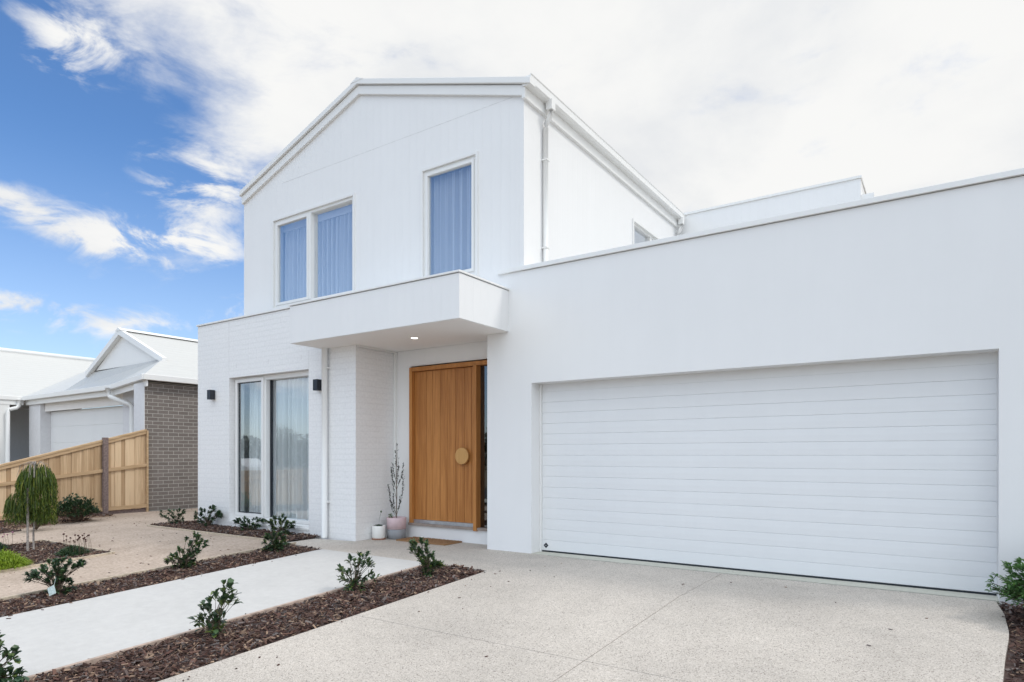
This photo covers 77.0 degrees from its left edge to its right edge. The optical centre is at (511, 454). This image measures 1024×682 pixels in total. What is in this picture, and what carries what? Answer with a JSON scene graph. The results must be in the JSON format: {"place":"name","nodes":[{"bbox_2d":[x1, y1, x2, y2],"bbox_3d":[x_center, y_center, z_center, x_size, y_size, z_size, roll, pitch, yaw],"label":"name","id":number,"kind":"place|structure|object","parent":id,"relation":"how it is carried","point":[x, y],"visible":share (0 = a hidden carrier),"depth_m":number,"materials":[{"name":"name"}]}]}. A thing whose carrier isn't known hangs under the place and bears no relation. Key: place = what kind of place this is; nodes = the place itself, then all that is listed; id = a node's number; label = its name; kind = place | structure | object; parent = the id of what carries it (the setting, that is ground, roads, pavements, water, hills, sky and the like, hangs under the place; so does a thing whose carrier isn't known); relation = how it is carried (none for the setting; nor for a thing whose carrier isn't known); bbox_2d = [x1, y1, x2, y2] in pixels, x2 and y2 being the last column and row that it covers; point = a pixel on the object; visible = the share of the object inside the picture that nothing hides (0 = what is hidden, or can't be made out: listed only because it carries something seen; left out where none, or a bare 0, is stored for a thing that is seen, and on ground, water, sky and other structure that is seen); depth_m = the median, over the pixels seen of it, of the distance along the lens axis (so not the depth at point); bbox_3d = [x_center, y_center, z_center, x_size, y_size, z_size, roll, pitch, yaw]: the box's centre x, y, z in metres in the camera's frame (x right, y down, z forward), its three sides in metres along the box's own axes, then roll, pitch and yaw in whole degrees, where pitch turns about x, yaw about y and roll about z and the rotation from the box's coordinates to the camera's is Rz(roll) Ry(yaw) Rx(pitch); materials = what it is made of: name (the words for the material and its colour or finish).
{"place":"outdoors","nodes":[
{"label":"outdoors","id":0,"kind":"place"},
{"bbox_2d":[24,505,49,529],"bbox_3d":[-8.435,1.078,11.375,0.555,0.507,0.550,0,0,34],"label":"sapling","id":1,"kind":"object","parent":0,"point":[37,526],"visible":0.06,"depth_m":11.37,"materials":[{"name":"green plant"}]},
{"bbox_2d":[0,508,272,597],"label":"gravel yard","id":2,"kind":"structure","parent":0,"point":[138,547],"depth_m":9.62,"materials":[{"name":"beige gravel"}]},
{"bbox_2d":[0,540,110,568],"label":"bark mulch","id":3,"kind":"object","parent":2,"relation":"on","point":[50,548],"visible":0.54,"depth_m":9.06,"materials":[{"name":"brown wood"}]},
{"bbox_2d":[0,531,13,549],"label":"thrift clump","id":4,"kind":"object","parent":3,"relation":"on","point":[3,546],"visible":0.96,"depth_m":9.37,"materials":[{"name":"green plant"}]},
{"bbox_2d":[0,549,33,570],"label":"grass clump","id":5,"kind":"object","parent":3,"relation":"on","point":[9,559],"visible":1,"depth_m":7.96,"materials":[{"name":"green plant"}]},
{"bbox_2d":[2,461,58,550],"bbox_3d":[-6.972,0.756,9.324,0.694,1.329,0.541,0,0,-31],"label":"weeping tree","id":6,"kind":"object","parent":3,"relation":"on","point":[32,484],"visible":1,"depth_m":9.24,"materials":[{"name":"green plant"}]},
{"bbox_2d":[53,533,91,556],"bbox_3d":[-6.030,1.222,8.824,0.504,0.290,0.488,0,0,34],"label":"thrift clump","id":7,"kind":"object","parent":3,"relation":"on","point":[74,549],"visible":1,"depth_m":8.77,"materials":[{"name":"green plant"}]},
{"bbox_2d":[0,552,112,572],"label":"garden edging","id":8,"kind":"object","parent":2,"relation":"on","point":[73,559],"visible":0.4,"depth_m":8.37,"materials":[{"name":"beige wood"}]},
{"bbox_2d":[0,513,115,532],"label":"bark mulch","id":9,"kind":"object","parent":2,"relation":"on","point":[7,527],"visible":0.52,"depth_m":12.30,"materials":[{"name":"brown wood"}]},
{"bbox_2d":[53,493,100,520],"bbox_3d":[-8.451,1.007,12.448,0.860,0.565,0.858,0,0,34],"label":"round shrub","id":10,"kind":"object","parent":9,"relation":"on","point":[74,514],"visible":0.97,"depth_m":12.35,"materials":[{"name":"green plant"}]},
{"bbox_2d":[0,511,927,680],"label":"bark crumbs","id":11,"kind":"object","parent":2,"relation":"on","point":[245,613],"visible":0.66,"depth_m":6.45,"materials":[{"name":"brown wood"}]},
{"bbox_2d":[0,549,420,681],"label":"path","id":12,"kind":"structure","parent":0,"point":[51,637],"depth_m":5.92,"materials":[{"name":"grey concrete"}]},
{"bbox_2d":[0,0,1023,408],"label":"sky","id":13,"kind":"structure","parent":0,"point":[132,132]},
{"bbox_2d":[158,537,1008,681],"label":"driveway","id":14,"kind":"structure","parent":0,"point":[546,618],"depth_m":4.83,"materials":[{"name":"grey concrete"}]},
{"bbox_2d":[372,525,385,539],"bbox_3d":[-2.021,1.175,9.764,0.210,0.210,0.210,0,0,34],"label":"planter pot","id":15,"kind":"object","parent":14,"relation":"on","point":[378,532],"visible":0.98,"depth_m":9.68,"materials":[{"name":"ceramic"}]},
{"bbox_2d":[387,516,405,538],"bbox_3d":[-1.772,1.117,9.874,0.300,0.326,0.300,0,0,34],"label":"planter pot","id":16,"kind":"object","parent":14,"relation":"on","point":[396,528],"visible":0.97,"depth_m":9.75,"materials":[{"name":"pink ceramic"}]},
{"bbox_2d":[387,443,404,517],"bbox_3d":[-1.765,0.396,9.865,0.293,1.168,0.153,0,0,5],"label":"olive tree","id":17,"kind":"object","parent":16,"relation":"on","point":[396,487],"visible":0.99,"depth_m":9.87,"materials":[{"name":"green plant"}]},
{"bbox_2d":[396,536,461,545],"bbox_3d":[-1.229,1.266,9.509,0.948,0.027,0.406,0,0,34],"label":"doormat","id":18,"kind":"object","parent":14,"relation":"on","point":[437,541],"visible":0.79,"depth_m":9.45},
{"bbox_3d":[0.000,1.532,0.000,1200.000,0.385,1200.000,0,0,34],"label":"ground","id":19,"kind":"structure","parent":0,"visible":0},
{"bbox_2d":[0,429,148,523],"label":"timber fence","id":20,"kind":"object","parent":19,"relation":"on","point":[110,475],"visible":0.73,"depth_m":13.86,"materials":[{"name":"brown wood"}]},
{"bbox_2d":[42,539,114,553],"bbox_3d":[-6.434,1.377,9.504,2.310,0.091,0.028,0,0,34],"label":"garden edging","id":21,"kind":"object","parent":19,"relation":"on","point":[95,549],"visible":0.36,"depth_m":9.37,"materials":[{"name":"beige wood"}]},
{"bbox_2d":[0,328,197,510],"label":"neighbour house","id":22,"kind":"structure","parent":19,"relation":"on","point":[148,381],"depth_m":17.53,"materials":[{"name":"grey brick"}]},
{"bbox_2d":[51,406,122,451],"bbox_3d":[-12.206,0.119,18.603,5.050,2.922,0.075,0,0,34],"label":"garage door","id":23,"kind":"structure","parent":22,"relation":"in","point":[69,428],"depth_m":18.74,"materials":[{"name":"paint"}]},
{"bbox_2d":[0,542,295,599],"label":"garden edging","id":24,"kind":"object","parent":19,"relation":"on","point":[85,582],"visible":0.1,"depth_m":7.29,"materials":[{"name":"beige wood"}]},
{"bbox_2d":[0,544,321,616],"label":"bark mulch","id":25,"kind":"object","parent":19,"relation":"on","point":[31,602],"visible":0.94,"depth_m":7.05,"materials":[{"name":"brown wood"}]},
{"bbox_2d":[22,555,85,595],"bbox_3d":[-4.681,1.245,6.579,0.629,0.421,0.267,0,0,-3],"label":"hawthorn shrub","id":26,"kind":"object","parent":25,"relation":"on","point":[58,572],"visible":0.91,"depth_m":6.56,"materials":[{"name":"green plant"}]},
{"bbox_2d":[47,579,55,595],"bbox_3d":[-4.602,1.321,6.460,0.089,0.179,0.051,0,0,0],"label":"plant tag","id":27,"kind":"object","parent":26,"relation":"hanging from","point":[51,590],"visible":1,"depth_m":6.43,"materials":[{"name":"white plastic"}]},
{"bbox_2d":[163,531,208,568],"bbox_3d":[-3.868,1.147,7.658,0.547,0.483,0.251,0,0,-3],"label":"hawthorn shrub","id":28,"kind":"object","parent":25,"relation":"on","point":[189,556],"visible":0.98,"depth_m":7.64,"materials":[{"name":"green plant"}]},
{"bbox_2d":[261,530,290,551],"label":"hawthorn shrub","id":29,"kind":"object","parent":25,"relation":"on","point":[277,545],"visible":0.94,"depth_m":8.62,"materials":[{"name":"green plant"}]},
{"bbox_2d":[147,525,286,541],"bbox_3d":[-4.939,1.307,10.524,3.950,0.090,0.028,0,0,34],"label":"garden edging","id":30,"kind":"object","parent":19,"relation":"on","point":[230,535],"visible":0.29,"depth_m":10.48,"materials":[{"name":"beige wood"}]},
{"bbox_2d":[25,565,421,681],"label":"garden edging","id":31,"kind":"object","parent":19,"relation":"on","point":[94,660],"visible":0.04,"depth_m":5.14,"materials":[{"name":"grey concrete"}]},
{"bbox_2d":[150,520,318,540],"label":"bark mulch","id":32,"kind":"object","parent":19,"relation":"on","point":[223,529],"visible":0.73,"depth_m":10.64,"materials":[{"name":"brown wood"}]},
{"bbox_2d":[159,508,185,523],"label":"hawthorn shrub","id":33,"kind":"object","parent":32,"relation":"on","point":[176,519],"visible":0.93,"depth_m":11.84,"materials":[{"name":"green plant"}]},
{"bbox_2d":[193,504,222,525],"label":"hawthorn shrub","id":34,"kind":"object","parent":32,"relation":"on","point":[205,520],"visible":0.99,"depth_m":11.35,"materials":[{"name":"green plant"}]},
{"bbox_2d":[232,516,264,529],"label":"hawthorn shrub","id":35,"kind":"object","parent":32,"relation":"on","point":[247,526],"visible":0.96,"depth_m":10.65,"materials":[{"name":"green plant"}]},
{"bbox_2d":[263,513,295,534],"bbox_3d":[-3.638,1.115,10.127,0.478,0.395,0.321,0,0,4],"label":"hawthorn shrub","id":36,"kind":"object","parent":32,"relation":"on","point":[287,522],"visible":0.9,"depth_m":10.11,"materials":[{"name":"green plant"}]},
{"bbox_2d":[24,563,483,681],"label":"bark mulch","id":37,"kind":"object","parent":19,"relation":"on","point":[167,658],"visible":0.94,"depth_m":5.04,"materials":[{"name":"brown wood"}]},
{"bbox_2d":[0,632,29,681],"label":"hawthorn shrub","id":38,"kind":"object","parent":37,"relation":"on","point":[14,648],"visible":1,"depth_m":4.11,"materials":[{"name":"green plant"}]},
{"bbox_2d":[188,578,243,638],"bbox_3d":[-2.311,1.209,5.026,0.444,0.488,0.178,0,0,4],"label":"hawthorn shrub","id":39,"kind":"object","parent":37,"relation":"on","point":[214,628],"visible":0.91,"depth_m":5.02,"materials":[{"name":"green plant"}]},
{"bbox_2d":[335,551,379,591],"bbox_3d":[-1.539,1.162,6.371,0.437,0.430,0.293,0,0,1],"label":"hawthorn shrub","id":40,"kind":"object","parent":37,"relation":"on","point":[353,583],"visible":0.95,"depth_m":6.36,"materials":[{"name":"green plant"}]},
{"bbox_2d":[406,537,444,576],"bbox_3d":[-0.922,1.106,6.913,0.422,0.460,0.216,0,0,1],"label":"hawthorn shrub","id":41,"kind":"object","parent":37,"relation":"on","point":[428,566],"visible":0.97,"depth_m":6.89,"materials":[{"name":"green plant"}]},
{"bbox_2d":[196,73,1023,606],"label":"white house","id":42,"kind":"structure","parent":19,"relation":"on","point":[530,313],"depth_m":8.11,"materials":[{"name":"paint"}]},
{"bbox_2d":[235,371,308,523],"bbox_3d":[-3.959,-0.061,10.933,2.130,2.582,0.315,0,0,34],"label":"window","id":43,"kind":"structure","parent":42,"relation":"in","point":[279,403],"depth_m":10.95,"materials":[{"name":"glass"}]},
{"bbox_2d":[275,197,352,307],"bbox_3d":[-3.275,-3.351,10.919,2.026,1.538,0.304,0,0,34],"label":"window","id":44,"kind":"structure","parent":42,"relation":"in","point":[318,241],"depth_m":10.88,"materials":[{"name":"clear glass"}]},
{"bbox_2d":[415,367,472,522],"bbox_3d":[-1.024,-0.145,9.662,1.188,2.281,0.115,0,0,34],"label":"entry door","id":45,"kind":"structure","parent":42,"relation":"in","point":[443,398],"depth_m":9.67,"materials":[{"name":"brown wood"}]},
{"bbox_2d":[424,156,474,275],"bbox_3d":[-0.843,-3.320,9.212,0.966,1.636,0.188,0,0,34],"label":"window","id":46,"kind":"structure","parent":42,"relation":"in","point":[449,199],"depth_m":9.29,"materials":[{"name":"clear glass"}]},
{"bbox_2d":[632,218,659,243],"bbox_3d":[2.605,-3.605,12.153,0.145,1.130,1.890,0,0,34],"label":"window","id":47,"kind":"structure","parent":42,"relation":"in","point":[640,234],"depth_m":11.76,"materials":[{"name":"clear glass"}]},
{"bbox_2d":[542,352,996,595],"bbox_3d":[2.412,0.153,7.202,4.815,2.246,0.057,0,0,34],"label":"garage door","id":48,"kind":"structure","parent":42,"relation":"in","point":[884,472],"depth_m":6.82,"materials":[{"name":"paint"}]},
{"bbox_2d":[531,551,998,604],"bbox_3d":[2.406,1.337,7.217,4.850,0.120,0.540,0,0,34],"label":"apron","id":49,"kind":"object","parent":19,"relation":"on","point":[851,584],"visible":0.36,"depth_m":6.71,"materials":[{"name":"concrete"}]},
{"bbox_2d":[998,601,1023,681],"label":"bark mulch","id":50,"kind":"object","parent":19,"relation":"on","point":[1014,661],"visible":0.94,"depth_m":4.44,"materials":[{"name":"brown wood"}]},
{"bbox_2d":[985,557,1023,605],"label":"shrub","id":51,"kind":"object","parent":50,"relation":"on","point":[1014,589],"visible":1,"depth_m":5.00,"materials":[{"name":"green plant"}]}
]}

